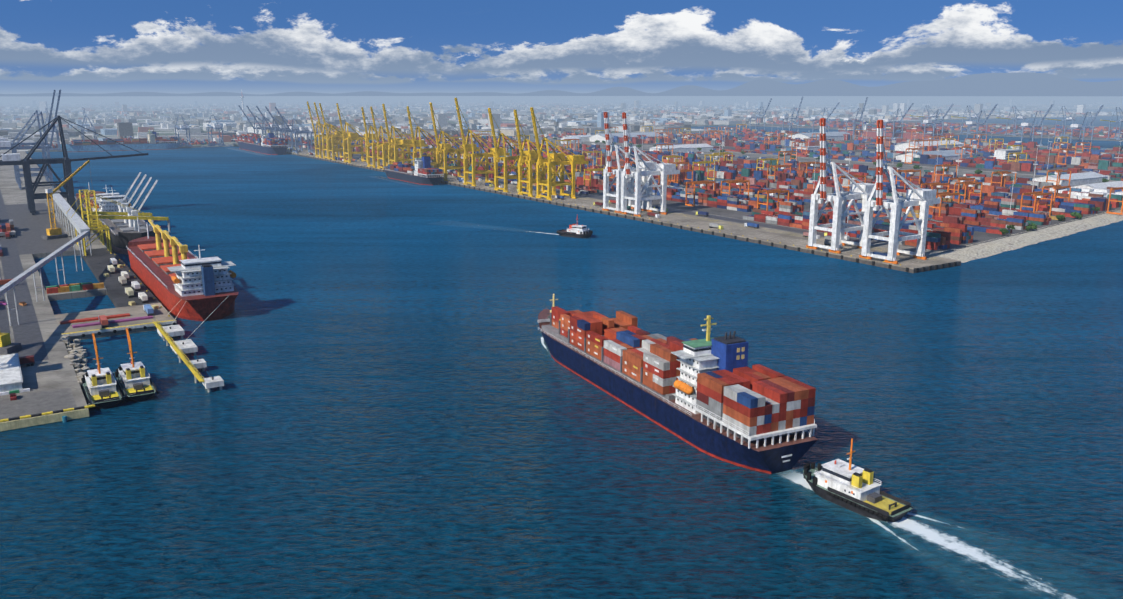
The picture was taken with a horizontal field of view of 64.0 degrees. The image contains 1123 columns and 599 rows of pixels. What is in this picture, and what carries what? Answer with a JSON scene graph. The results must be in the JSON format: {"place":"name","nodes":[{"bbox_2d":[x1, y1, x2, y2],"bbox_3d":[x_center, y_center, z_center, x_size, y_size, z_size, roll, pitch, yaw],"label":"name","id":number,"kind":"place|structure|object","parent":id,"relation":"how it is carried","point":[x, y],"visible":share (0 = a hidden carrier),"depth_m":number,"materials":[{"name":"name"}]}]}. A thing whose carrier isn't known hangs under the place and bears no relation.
{"place":"outdoors","nodes":[
{"label":"outdoors","id":0,"kind":"place"},
{"bbox_2d":[0,109,1122,598],"bbox_3d":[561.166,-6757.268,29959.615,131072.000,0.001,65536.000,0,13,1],"label":"sea water","id":1,"kind":"structure","parent":0,"point":[394,407],"depth_m":286.14,"materials":[{"name":"blue liquid"}]},
{"bbox_2d":[60,130,953,521],"bbox_3d":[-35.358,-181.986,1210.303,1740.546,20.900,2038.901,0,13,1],"label":"ship hulls","id":2,"kind":"object","parent":1,"relation":"in","point":[694,430],"visible":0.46,"depth_m":317.48,"materials":[{"name":"metal"}]},
{"bbox_2d":[73,124,947,435],"bbox_3d":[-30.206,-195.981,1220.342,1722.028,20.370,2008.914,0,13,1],"label":"shipping containers","id":3,"kind":"object","parent":2,"relation":"on","point":[757,398],"visible":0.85,"depth_m":280.88,"materials":[{"name":"red metal"}]},
{"bbox_2d":[70,119,951,519],"bbox_3d":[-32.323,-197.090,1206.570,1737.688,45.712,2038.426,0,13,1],"label":"ship superstructures","id":4,"kind":"object","parent":2,"relation":"on","point":[214,275],"visible":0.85,"depth_m":304.40,"materials":[{"name":"white metal"}]},
{"bbox_2d":[541,337,574,387],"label":"bow wave","id":5,"kind":"object","parent":1,"relation":"attached to","point":[542,341],"visible":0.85,"depth_m":373.64,"materials":[{"name":"liquid"}]},
{"bbox_2d":[867,517,1003,597],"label":"wake","id":6,"kind":"object","parent":1,"relation":"on","point":[877,522],"visible":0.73,"depth_m":210.42,"materials":[{"name":"liquid"}]},
{"bbox_2d":[778,471,1122,598],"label":"wake","id":7,"kind":"object","parent":1,"relation":"on","point":[925,532],"visible":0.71,"depth_m":207.86,"materials":[{"name":"liquid"}]},
{"bbox_2d":[906,512,1122,566],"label":"wake","id":8,"kind":"object","parent":1,"relation":"on","point":[912,514],"visible":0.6,"depth_m":219.03,"materials":[{"name":"liquid"}]},
{"bbox_2d":[0,121,1122,431],"bbox_3d":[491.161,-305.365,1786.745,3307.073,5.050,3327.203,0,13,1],"label":"port land","id":9,"kind":"structure","parent":0,"point":[54,371],"depth_m":607.77,"materials":[{"name":"grey concrete"}]},
{"bbox_2d":[0,89,223,430],"bbox_3d":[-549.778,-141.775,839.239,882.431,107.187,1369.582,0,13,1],"label":"dock","id":10,"kind":"object","parent":9,"relation":"on","point":[31,226],"visible":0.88,"depth_m":462.33,"materials":[{"name":"paint"}]},
{"bbox_2d":[43,97,1122,263],"bbox_3d":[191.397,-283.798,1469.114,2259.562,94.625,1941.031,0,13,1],"label":"gantry cranes","id":11,"kind":"object","parent":9,"relation":"on","point":[643,196],"visible":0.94,"depth_m":868.51,"materials":[{"name":"paint"}]},
{"bbox_2d":[286,120,1122,272],"bbox_3d":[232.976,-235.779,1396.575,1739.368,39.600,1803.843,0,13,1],"label":"quay","id":12,"kind":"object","parent":9,"relation":"on","point":[1087,182],"visible":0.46,"depth_m":971.64,"materials":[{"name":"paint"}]},
{"bbox_2d":[299,119,1122,249],"bbox_3d":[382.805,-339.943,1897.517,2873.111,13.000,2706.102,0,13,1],"label":"container stacks","id":13,"kind":"object","parent":9,"relation":"on","point":[961,222],"visible":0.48,"depth_m":1027.76,"materials":[{"name":"paint"}]},
{"bbox_2d":[358,124,1122,216],"bbox_3d":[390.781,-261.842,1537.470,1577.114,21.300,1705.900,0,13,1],"label":"yard gantry cranes","id":14,"kind":"object","parent":9,"relation":"on","point":[961,180],"visible":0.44,"depth_m":1022.47,"materials":[{"name":"paint"}]},
{"bbox_2d":[929,209,1122,262],"bbox_3d":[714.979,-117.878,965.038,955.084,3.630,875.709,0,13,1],"label":"shore riprap","id":15,"kind":"object","parent":9,"relation":"on","point":[982,250],"visible":0.83,"depth_m":635.72,"materials":[{"name":"grey stone"}]},
{"bbox_2d":[0,96,1122,151],"bbox_3d":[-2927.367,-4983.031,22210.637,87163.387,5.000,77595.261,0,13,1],"label":"land","id":16,"kind":"structure","parent":0,"point":[72,101],"depth_m":11729.00,"materials":[{"name":"grey"}]},
{"bbox_2d":[0,89,1122,149],"bbox_3d":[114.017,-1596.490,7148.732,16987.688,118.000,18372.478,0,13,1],"label":"city buildings","id":17,"kind":"structure","parent":16,"relation":"on","point":[723,115],"depth_m":3746.58,"materials":[{"name":"paint"}]},
{"bbox_2d":[0,73,1122,95],"bbox_3d":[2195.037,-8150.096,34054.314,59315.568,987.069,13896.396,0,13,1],"label":"distant hills","id":18,"kind":"structure","parent":0,"point":[1012,84],"depth_m":38262.41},
{"bbox_2d":[0,0,1122,94],"label":"sky","id":19,"kind":"structure","parent":0,"point":[260,47],"materials":[{"name":"blue"}]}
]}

